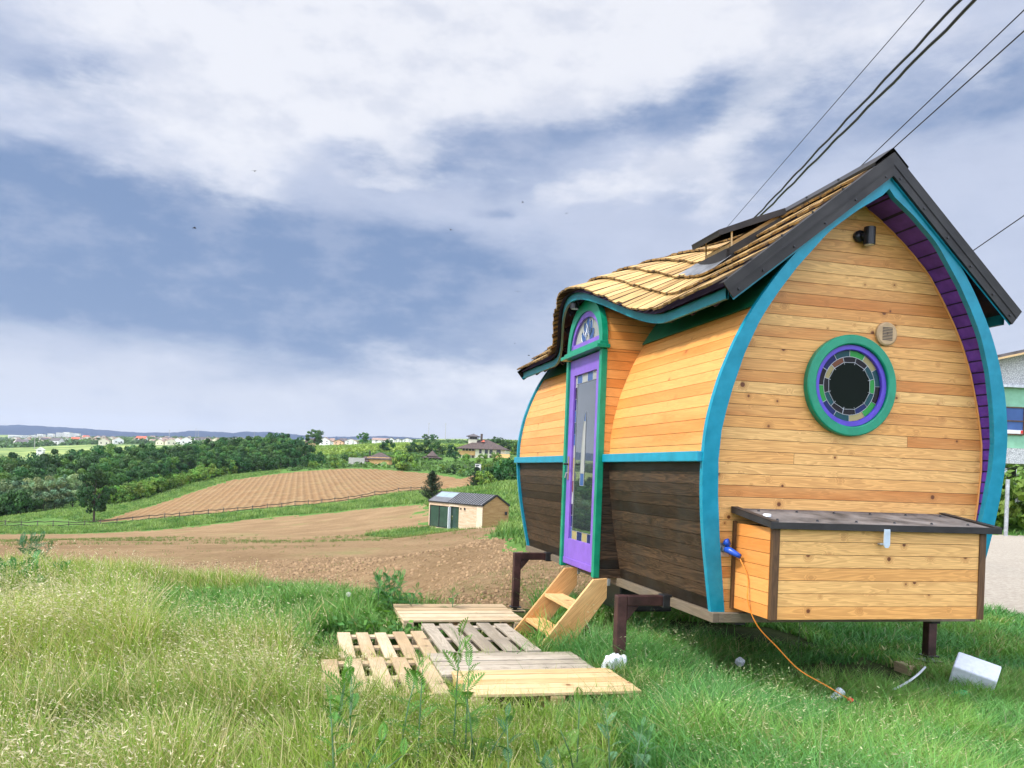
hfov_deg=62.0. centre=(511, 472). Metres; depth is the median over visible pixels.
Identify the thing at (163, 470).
broadleaf tree
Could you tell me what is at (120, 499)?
shrub
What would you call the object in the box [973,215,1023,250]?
overhead wire
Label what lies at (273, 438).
broadleaf tree
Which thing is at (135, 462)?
broadleaf tree
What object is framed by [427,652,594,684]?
wooden pallet
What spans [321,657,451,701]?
wooden pallet
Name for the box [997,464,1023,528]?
shrub
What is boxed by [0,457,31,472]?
broadleaf tree
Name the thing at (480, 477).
shrub
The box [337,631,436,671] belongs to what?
wooden pallet
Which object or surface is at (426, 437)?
broadleaf tree
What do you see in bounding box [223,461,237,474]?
shrub
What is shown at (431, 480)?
pine tree
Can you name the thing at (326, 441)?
house
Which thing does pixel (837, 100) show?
overhead wire
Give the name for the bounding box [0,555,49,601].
weed plant
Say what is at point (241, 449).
broadleaf tree
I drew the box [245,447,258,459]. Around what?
broadleaf tree
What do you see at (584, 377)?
door
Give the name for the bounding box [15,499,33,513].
shrub
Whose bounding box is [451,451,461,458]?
shrub
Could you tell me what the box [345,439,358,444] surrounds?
house
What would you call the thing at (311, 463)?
shrub
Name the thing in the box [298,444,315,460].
broadleaf tree
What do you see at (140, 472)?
broadleaf tree
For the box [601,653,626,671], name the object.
plastic bag
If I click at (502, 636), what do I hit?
wooden pallet
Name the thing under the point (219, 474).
shrub
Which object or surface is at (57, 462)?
broadleaf tree
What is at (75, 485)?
willow tree
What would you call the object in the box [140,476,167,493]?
shrub
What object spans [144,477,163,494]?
shrub
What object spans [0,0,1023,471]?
sky
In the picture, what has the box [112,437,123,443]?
town house
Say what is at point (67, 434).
apartment block
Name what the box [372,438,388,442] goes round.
house
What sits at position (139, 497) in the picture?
shrub
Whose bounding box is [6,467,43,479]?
broadleaf tree
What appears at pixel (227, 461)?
shrub
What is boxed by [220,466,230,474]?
shrub
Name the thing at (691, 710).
lush grass
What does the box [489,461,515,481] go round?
shrub
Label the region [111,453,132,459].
broadleaf tree
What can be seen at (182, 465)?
broadleaf tree
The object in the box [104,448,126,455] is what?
broadleaf tree
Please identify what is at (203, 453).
broadleaf tree
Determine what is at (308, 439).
broadleaf tree
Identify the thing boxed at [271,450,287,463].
broadleaf tree
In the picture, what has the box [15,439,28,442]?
town house
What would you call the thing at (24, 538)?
weed plant
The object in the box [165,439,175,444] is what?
town house
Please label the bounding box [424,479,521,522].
bank grass
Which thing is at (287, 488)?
furrowed field
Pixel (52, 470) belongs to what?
broadleaf tree
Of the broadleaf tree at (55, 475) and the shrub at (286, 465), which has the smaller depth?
the broadleaf tree at (55, 475)
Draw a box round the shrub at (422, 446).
[417,440,433,453]
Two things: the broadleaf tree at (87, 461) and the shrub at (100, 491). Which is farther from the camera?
the broadleaf tree at (87, 461)
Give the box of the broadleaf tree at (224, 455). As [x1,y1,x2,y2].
[214,452,231,462]
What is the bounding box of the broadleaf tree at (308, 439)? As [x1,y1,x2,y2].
[293,436,315,454]
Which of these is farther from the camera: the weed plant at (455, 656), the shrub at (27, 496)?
the shrub at (27, 496)
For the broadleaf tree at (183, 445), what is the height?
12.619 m
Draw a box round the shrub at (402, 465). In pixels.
[391,451,417,470]
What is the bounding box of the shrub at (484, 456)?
[476,454,487,460]
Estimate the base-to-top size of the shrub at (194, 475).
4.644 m
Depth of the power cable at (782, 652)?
5.82 m
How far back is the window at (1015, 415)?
37.78 m
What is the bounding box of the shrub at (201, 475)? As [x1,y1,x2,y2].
[185,469,205,480]
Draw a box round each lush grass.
[497,604,1023,767]
[508,575,1023,670]
[999,529,1023,535]
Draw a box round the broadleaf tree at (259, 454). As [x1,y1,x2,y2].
[249,452,266,466]
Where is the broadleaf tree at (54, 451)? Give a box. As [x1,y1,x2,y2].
[51,449,78,461]
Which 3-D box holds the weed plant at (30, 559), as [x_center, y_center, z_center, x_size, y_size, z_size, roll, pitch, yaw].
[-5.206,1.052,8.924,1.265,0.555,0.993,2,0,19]
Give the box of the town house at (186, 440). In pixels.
[180,437,192,444]
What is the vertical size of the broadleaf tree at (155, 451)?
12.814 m
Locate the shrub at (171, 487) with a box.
[163,478,177,489]
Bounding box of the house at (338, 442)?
[333,439,344,444]
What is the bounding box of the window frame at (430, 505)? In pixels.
[429,505,448,527]
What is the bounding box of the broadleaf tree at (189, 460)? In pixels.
[169,449,199,472]
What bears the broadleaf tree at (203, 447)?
on the ground at (740, 631)
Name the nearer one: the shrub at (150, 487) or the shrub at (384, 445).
the shrub at (150, 487)
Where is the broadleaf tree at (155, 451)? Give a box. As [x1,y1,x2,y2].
[136,448,167,460]
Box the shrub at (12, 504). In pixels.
[2,492,23,514]
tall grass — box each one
[0,540,557,650]
[0,548,631,767]
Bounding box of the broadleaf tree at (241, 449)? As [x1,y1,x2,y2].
[236,443,254,456]
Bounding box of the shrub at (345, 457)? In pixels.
[341,454,348,459]
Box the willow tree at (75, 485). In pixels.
[57,473,86,506]
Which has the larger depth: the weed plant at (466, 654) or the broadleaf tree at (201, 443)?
the broadleaf tree at (201, 443)
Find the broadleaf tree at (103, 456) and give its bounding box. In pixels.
[86,455,126,471]
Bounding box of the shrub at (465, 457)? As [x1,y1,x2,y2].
[461,454,469,460]
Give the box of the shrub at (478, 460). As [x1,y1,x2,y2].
[474,458,483,463]
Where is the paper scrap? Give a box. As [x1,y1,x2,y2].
[735,657,744,666]
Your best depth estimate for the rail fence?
146.65 m
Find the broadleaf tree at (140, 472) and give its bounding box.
[126,465,155,483]
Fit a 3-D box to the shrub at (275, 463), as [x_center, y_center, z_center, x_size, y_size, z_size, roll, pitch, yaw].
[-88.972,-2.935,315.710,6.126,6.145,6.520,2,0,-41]
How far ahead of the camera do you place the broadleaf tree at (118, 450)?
268.35 m
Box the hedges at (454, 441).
[303,438,517,444]
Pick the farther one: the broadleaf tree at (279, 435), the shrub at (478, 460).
the broadleaf tree at (279, 435)
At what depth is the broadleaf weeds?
7.91 m
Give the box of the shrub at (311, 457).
[301,452,320,461]
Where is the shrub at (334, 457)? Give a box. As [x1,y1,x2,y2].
[328,455,337,460]
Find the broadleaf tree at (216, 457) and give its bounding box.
[202,452,225,469]
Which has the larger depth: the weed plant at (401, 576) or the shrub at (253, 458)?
the shrub at (253, 458)
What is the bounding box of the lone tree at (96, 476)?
[76,465,116,520]
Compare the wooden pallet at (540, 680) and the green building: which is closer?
the wooden pallet at (540, 680)
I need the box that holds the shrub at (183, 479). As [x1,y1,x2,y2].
[174,475,187,486]
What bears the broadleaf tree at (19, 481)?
on the ground at (740, 631)
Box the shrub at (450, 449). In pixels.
[442,444,458,453]
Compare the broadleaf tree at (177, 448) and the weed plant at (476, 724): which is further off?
the broadleaf tree at (177, 448)
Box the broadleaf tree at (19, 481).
[0,478,29,491]
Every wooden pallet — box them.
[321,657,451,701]
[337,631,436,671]
[393,604,522,630]
[421,623,540,652]
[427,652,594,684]
[452,668,641,712]
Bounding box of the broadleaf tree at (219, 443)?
[205,438,225,448]
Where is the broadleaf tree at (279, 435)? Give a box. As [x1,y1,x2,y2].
[268,432,287,439]
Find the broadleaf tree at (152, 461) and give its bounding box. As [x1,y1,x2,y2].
[137,457,156,463]
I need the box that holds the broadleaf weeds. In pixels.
[132,578,1023,767]
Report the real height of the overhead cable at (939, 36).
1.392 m
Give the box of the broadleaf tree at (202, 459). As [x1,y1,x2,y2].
[195,456,213,467]
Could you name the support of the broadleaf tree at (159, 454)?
on the ground at (740, 631)
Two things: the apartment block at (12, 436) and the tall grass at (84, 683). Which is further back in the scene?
the apartment block at (12, 436)
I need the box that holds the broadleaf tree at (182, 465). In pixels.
[167,460,187,474]
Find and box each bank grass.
[0,469,280,523]
[0,490,425,533]
[363,525,486,536]
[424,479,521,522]
[489,519,525,547]
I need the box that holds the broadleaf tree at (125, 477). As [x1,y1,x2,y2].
[99,462,131,486]
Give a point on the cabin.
(459, 510)
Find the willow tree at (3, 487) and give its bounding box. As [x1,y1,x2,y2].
[0,479,23,492]
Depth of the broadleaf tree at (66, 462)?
266.99 m
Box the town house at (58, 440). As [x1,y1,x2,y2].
[50,438,64,444]
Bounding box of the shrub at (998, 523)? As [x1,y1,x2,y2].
[995,499,1022,527]
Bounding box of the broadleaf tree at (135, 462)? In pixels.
[122,459,144,479]
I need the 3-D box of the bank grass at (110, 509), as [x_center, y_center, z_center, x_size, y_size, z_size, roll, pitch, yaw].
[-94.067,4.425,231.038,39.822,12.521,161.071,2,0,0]
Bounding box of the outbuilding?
[363,451,391,464]
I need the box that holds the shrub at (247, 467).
[232,455,251,472]
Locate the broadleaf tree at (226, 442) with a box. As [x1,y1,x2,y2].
[213,437,239,448]
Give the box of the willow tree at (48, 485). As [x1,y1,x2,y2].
[29,477,61,510]
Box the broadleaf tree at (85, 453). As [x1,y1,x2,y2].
[72,450,94,461]
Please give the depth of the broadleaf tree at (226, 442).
380.06 m
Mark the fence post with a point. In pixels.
(1006, 507)
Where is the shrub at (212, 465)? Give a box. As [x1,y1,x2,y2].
[196,463,221,473]
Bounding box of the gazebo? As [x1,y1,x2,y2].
[422,451,442,459]
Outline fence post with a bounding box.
[1003,479,1009,535]
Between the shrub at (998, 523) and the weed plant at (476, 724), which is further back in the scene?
the shrub at (998, 523)
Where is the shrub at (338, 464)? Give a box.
[330,460,341,468]
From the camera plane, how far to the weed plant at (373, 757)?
3.76 m
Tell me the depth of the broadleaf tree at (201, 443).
349.16 m
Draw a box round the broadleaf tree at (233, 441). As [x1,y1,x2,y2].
[227,436,255,449]
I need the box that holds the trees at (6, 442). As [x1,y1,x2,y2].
[0,435,292,447]
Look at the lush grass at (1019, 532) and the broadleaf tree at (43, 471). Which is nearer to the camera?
the lush grass at (1019, 532)
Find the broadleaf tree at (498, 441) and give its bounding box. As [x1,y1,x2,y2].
[490,436,507,446]
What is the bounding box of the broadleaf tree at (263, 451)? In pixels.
[256,449,276,465]
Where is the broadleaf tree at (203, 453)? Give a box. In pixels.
[194,450,214,464]
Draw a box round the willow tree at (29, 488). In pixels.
[8,479,32,491]
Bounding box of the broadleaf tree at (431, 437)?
[430,434,438,440]
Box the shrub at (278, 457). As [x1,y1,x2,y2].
[272,454,287,467]
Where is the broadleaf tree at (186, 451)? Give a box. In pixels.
[165,450,193,469]
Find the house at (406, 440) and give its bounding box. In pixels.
[402,438,412,441]
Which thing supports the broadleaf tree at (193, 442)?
on the ground at (740, 631)
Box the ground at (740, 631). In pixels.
[0,435,1022,767]
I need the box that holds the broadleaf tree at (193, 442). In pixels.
[189,441,208,444]
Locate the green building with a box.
[997,349,1023,499]
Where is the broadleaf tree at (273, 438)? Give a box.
[265,433,287,443]
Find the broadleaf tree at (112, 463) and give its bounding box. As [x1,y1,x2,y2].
[89,457,125,483]
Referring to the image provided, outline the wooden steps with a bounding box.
[514,567,609,645]
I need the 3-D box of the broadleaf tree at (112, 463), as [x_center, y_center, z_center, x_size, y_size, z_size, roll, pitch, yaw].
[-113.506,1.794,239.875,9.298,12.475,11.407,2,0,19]
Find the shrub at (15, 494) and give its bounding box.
[0,488,37,514]
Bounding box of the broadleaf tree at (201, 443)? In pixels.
[197,442,216,465]
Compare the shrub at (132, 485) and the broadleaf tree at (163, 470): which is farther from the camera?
the broadleaf tree at (163, 470)
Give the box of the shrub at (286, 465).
[280,457,295,467]
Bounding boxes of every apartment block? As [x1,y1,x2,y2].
[8,435,20,437]
[56,432,62,436]
[63,432,72,436]
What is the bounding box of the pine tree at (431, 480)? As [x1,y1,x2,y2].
[418,470,443,498]
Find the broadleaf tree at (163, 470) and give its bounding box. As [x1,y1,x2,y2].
[142,462,169,478]
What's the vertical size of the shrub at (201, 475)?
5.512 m
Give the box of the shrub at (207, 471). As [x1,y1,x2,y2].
[195,467,209,478]
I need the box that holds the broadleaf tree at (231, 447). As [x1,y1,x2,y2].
[229,445,238,452]
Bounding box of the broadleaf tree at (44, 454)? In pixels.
[39,453,64,467]
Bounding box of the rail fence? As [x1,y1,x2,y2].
[0,486,421,526]
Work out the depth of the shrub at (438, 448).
424.49 m
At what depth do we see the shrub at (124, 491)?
210.21 m
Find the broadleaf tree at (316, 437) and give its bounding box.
[305,429,323,444]
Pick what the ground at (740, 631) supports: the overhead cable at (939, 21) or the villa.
the villa
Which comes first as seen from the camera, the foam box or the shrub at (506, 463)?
the foam box
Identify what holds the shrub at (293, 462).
on the ground at (740, 631)
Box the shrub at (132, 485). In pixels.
[122,482,149,500]
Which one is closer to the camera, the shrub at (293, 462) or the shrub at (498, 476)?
the shrub at (498, 476)
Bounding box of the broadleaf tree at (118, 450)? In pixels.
[87,445,125,466]
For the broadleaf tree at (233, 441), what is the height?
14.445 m
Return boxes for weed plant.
[0,548,70,580]
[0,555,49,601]
[10,526,53,561]
[298,648,370,757]
[315,683,406,767]
[328,666,369,759]
[365,567,407,601]
[371,569,460,616]
[372,647,447,764]
[420,616,489,757]
[437,641,503,766]
[442,669,515,767]
[492,703,553,767]
[550,687,601,767]
[593,700,661,767]
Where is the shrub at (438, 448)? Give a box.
[428,440,445,453]
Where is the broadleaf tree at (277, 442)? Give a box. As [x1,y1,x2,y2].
[268,438,291,447]
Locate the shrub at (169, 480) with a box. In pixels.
[156,474,173,489]
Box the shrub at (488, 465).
[480,461,492,469]
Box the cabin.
[428,491,509,528]
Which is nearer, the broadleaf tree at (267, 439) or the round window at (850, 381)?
the round window at (850, 381)
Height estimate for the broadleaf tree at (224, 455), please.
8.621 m
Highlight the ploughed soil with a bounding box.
[0,504,592,608]
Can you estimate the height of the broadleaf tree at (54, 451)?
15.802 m
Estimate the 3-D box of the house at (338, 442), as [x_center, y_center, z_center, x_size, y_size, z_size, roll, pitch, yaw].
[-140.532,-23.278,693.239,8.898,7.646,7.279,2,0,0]
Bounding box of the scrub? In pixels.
[286,450,516,489]
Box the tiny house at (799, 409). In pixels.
[509,147,1021,663]
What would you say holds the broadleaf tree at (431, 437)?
on the ground at (740, 631)
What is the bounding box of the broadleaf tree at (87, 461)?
[64,451,104,472]
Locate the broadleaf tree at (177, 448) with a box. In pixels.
[166,445,196,469]
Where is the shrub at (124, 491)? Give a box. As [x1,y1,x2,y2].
[108,485,131,502]
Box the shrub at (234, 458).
[230,456,246,472]
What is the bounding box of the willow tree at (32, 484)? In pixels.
[22,477,45,510]
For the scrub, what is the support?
on the ground at (740, 631)
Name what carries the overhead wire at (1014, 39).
attached to the utility pole
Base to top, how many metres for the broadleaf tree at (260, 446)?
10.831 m
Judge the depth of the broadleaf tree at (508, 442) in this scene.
438.33 m
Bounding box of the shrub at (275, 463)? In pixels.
[265,457,278,469]
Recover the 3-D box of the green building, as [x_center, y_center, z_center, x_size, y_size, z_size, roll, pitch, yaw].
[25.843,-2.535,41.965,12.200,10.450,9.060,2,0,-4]
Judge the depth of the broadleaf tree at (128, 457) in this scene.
256.86 m
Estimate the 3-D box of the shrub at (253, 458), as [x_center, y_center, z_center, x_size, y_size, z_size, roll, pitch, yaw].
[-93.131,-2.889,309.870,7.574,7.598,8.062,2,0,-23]
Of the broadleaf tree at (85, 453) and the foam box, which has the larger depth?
the broadleaf tree at (85, 453)
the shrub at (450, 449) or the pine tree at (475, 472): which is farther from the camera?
the shrub at (450, 449)
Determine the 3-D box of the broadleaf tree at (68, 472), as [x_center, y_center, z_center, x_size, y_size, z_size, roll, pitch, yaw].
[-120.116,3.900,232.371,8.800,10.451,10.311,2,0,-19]
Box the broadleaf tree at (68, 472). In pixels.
[55,468,86,502]
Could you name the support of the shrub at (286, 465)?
on the ground at (740, 631)
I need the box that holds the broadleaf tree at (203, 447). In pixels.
[191,444,206,453]
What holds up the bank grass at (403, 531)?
on the ground at (740, 631)
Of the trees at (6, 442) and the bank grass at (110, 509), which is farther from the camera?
the trees at (6, 442)
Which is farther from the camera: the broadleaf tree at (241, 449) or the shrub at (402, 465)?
the broadleaf tree at (241, 449)
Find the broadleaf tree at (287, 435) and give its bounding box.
[272,432,289,437]
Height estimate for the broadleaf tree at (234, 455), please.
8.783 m
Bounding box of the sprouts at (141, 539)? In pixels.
[0,524,553,602]
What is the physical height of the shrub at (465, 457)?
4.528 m
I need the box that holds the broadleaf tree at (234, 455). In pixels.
[225,450,245,467]
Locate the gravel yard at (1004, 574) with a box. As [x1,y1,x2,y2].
[984,535,1023,613]
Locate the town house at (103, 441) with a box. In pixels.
[98,438,110,444]
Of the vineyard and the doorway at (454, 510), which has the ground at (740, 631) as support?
the vineyard
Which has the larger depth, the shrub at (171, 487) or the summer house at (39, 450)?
the summer house at (39, 450)
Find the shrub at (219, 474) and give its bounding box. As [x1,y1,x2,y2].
[214,468,224,476]
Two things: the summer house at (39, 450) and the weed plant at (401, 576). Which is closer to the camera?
the weed plant at (401, 576)
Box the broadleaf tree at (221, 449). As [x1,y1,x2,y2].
[211,445,229,459]
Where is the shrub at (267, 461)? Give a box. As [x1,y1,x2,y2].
[255,456,273,469]
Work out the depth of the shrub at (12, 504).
194.48 m
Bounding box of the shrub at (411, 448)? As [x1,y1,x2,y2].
[405,441,418,451]
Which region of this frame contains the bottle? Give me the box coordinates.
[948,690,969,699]
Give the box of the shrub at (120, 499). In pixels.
[110,489,127,503]
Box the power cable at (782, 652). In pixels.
[740,559,861,707]
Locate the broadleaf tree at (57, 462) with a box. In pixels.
[42,453,75,468]
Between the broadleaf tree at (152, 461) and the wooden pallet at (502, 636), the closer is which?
the wooden pallet at (502, 636)
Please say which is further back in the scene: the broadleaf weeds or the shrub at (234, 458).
the shrub at (234, 458)
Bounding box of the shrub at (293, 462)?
[289,458,300,466]
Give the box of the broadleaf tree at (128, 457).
[119,450,150,479]
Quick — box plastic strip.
[895,666,925,688]
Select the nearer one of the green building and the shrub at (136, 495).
the green building
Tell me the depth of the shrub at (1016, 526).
32.17 m
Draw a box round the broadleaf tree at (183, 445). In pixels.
[174,442,188,449]
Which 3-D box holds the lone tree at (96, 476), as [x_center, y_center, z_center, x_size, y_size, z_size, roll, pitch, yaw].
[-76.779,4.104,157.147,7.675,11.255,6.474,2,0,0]
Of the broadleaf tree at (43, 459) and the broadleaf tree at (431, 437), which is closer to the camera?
the broadleaf tree at (43, 459)
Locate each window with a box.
[430,505,447,527]
[572,311,598,350]
[804,335,895,435]
[1006,406,1023,435]
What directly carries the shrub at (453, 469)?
on the ground at (740, 631)
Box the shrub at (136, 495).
[129,490,138,499]
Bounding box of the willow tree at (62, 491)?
[37,475,70,508]
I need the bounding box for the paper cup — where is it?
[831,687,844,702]
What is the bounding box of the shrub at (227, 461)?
[215,457,233,472]
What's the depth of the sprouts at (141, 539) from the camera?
54.22 m
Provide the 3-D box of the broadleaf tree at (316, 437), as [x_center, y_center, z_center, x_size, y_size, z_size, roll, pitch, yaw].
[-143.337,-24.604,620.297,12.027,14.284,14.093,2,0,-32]
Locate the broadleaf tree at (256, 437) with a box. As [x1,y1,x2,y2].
[244,435,260,441]
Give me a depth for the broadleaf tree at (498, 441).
429.71 m
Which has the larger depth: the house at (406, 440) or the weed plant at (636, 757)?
the house at (406, 440)
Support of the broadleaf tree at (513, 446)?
on the ground at (740, 631)
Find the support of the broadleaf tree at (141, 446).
on the ground at (740, 631)
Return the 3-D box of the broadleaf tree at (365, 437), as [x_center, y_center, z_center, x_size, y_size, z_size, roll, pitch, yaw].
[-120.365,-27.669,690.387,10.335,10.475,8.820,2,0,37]
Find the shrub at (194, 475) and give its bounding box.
[187,472,199,482]
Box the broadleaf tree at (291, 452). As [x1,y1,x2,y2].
[281,448,300,465]
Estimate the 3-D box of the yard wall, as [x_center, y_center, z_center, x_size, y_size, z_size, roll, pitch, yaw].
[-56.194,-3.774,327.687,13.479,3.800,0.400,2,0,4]
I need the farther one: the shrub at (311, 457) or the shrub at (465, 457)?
the shrub at (465, 457)
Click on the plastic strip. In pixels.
(919, 672)
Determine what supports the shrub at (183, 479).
on the ground at (740, 631)
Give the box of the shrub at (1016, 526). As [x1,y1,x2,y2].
[996,479,1023,530]
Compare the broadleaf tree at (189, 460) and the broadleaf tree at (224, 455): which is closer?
the broadleaf tree at (189, 460)
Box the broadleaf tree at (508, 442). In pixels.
[499,440,511,449]
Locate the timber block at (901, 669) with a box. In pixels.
[894,661,941,675]
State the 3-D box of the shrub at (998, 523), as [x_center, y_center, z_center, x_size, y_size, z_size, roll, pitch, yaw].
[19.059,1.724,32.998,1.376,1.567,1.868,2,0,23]
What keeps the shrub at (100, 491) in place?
on the ground at (740, 631)
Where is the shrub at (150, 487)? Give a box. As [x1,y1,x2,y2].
[129,480,155,492]
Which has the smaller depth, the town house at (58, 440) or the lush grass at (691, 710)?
the lush grass at (691, 710)
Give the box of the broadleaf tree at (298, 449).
[284,444,303,459]
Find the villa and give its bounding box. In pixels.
[457,434,510,457]
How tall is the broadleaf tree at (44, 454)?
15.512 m
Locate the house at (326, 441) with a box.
[319,437,331,444]
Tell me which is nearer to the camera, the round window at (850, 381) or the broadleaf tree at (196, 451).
the round window at (850, 381)
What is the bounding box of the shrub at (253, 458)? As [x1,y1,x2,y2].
[248,455,266,470]
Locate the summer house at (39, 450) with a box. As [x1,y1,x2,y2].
[36,447,44,454]
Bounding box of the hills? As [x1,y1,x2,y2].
[0,425,423,439]
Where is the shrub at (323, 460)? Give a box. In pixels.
[314,456,325,464]
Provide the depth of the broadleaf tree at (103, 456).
245.12 m
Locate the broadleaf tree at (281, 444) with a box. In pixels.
[276,440,295,457]
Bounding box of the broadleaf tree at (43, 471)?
[40,468,59,475]
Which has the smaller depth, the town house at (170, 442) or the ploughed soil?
the ploughed soil
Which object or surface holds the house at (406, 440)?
on the ground at (740, 631)
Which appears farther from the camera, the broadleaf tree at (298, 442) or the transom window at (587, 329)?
the broadleaf tree at (298, 442)
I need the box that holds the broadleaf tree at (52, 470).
[43,466,78,477]
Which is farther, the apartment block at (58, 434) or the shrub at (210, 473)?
the apartment block at (58, 434)
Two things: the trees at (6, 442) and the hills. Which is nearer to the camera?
the trees at (6, 442)
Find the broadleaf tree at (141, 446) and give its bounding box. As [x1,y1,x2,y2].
[131,442,156,457]
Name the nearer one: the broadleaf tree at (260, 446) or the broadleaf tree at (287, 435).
the broadleaf tree at (260, 446)
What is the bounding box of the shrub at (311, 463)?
[308,461,319,468]
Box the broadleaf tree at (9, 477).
[0,472,22,480]
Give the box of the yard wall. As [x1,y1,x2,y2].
[348,457,380,465]
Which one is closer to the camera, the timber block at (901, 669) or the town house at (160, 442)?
the timber block at (901, 669)
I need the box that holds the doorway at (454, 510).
[451,506,458,528]
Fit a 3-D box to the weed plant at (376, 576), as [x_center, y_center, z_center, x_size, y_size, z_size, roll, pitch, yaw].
[-1.397,1.271,9.648,0.489,0.553,1.104,2,0,0]
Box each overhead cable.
[753,0,961,217]
[759,0,976,215]
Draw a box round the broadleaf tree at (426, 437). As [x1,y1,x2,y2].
[422,434,429,439]
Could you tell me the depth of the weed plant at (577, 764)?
4.07 m
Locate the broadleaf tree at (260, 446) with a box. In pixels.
[255,442,267,448]
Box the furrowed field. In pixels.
[98,469,473,522]
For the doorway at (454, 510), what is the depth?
83.84 m
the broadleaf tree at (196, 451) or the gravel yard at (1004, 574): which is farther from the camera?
the broadleaf tree at (196, 451)
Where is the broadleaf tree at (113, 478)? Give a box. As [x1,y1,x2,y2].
[86,471,120,489]
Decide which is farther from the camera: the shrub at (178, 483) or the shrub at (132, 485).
the shrub at (178, 483)
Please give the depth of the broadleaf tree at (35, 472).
216.30 m
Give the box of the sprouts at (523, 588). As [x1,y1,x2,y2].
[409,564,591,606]
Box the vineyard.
[303,442,516,454]
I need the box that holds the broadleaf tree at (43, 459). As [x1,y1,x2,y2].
[10,456,60,474]
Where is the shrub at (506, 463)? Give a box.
[493,457,516,479]
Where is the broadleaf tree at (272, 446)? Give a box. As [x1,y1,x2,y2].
[256,442,279,452]
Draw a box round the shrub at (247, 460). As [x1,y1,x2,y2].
[238,457,256,471]
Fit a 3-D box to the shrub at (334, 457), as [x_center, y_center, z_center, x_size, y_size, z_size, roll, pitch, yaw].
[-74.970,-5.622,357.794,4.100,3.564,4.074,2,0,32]
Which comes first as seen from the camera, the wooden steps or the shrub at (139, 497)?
the wooden steps
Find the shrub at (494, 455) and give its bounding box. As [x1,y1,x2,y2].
[491,452,503,460]
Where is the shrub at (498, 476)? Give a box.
[481,466,503,482]
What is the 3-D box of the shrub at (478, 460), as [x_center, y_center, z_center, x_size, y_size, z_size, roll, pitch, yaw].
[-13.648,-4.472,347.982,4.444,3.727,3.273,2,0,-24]
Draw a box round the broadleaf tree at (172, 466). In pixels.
[157,456,179,475]
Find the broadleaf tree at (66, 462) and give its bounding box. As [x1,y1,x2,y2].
[56,458,81,469]
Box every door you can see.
[447,507,450,528]
[563,351,599,572]
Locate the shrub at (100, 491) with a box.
[88,485,119,503]
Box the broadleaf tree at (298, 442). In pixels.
[284,438,304,456]
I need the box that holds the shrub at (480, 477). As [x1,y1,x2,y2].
[475,470,497,484]
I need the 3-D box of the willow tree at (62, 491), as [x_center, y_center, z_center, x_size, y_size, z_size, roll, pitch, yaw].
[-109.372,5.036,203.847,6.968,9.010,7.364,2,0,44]
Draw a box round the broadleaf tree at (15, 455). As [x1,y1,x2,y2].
[0,452,46,470]
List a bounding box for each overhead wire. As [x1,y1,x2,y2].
[727,0,923,226]
[862,10,1023,164]
[894,30,1023,147]
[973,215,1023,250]
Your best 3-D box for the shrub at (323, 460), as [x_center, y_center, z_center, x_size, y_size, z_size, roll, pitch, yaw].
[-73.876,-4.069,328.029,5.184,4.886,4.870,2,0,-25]
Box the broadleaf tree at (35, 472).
[11,466,47,505]
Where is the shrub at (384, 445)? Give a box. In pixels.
[379,439,395,450]
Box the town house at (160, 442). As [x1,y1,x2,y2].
[156,439,164,444]
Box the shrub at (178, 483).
[168,478,180,489]
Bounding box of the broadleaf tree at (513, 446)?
[507,440,517,451]
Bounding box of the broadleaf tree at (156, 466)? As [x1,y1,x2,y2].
[145,462,167,476]
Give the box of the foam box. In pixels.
[948,652,1000,689]
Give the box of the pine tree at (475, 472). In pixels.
[467,466,480,485]
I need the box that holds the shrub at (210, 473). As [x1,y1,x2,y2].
[203,467,215,478]
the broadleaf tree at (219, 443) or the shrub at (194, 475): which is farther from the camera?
the broadleaf tree at (219, 443)
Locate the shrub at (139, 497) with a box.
[135,484,150,498]
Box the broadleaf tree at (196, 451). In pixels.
[186,447,213,464]
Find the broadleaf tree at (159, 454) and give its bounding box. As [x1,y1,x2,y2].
[147,452,170,468]
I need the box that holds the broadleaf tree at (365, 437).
[356,432,368,443]
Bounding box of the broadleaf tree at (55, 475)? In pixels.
[52,474,71,504]
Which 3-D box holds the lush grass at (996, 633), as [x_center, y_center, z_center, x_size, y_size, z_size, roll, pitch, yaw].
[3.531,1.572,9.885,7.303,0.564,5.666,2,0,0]
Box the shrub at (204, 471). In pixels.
[195,468,208,480]
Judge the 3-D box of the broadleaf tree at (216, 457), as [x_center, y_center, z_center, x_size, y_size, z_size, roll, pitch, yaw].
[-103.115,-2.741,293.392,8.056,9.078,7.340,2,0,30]
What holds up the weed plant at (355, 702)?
on the ground at (740, 631)
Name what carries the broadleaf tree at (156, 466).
on the ground at (740, 631)
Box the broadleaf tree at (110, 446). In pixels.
[100,443,115,451]
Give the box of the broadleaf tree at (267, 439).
[256,436,271,445]
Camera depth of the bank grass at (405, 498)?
135.16 m
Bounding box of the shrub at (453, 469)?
[445,465,456,473]
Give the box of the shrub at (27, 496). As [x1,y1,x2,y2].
[4,488,44,512]
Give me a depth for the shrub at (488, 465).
227.52 m
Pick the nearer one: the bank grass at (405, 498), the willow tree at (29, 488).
the bank grass at (405, 498)

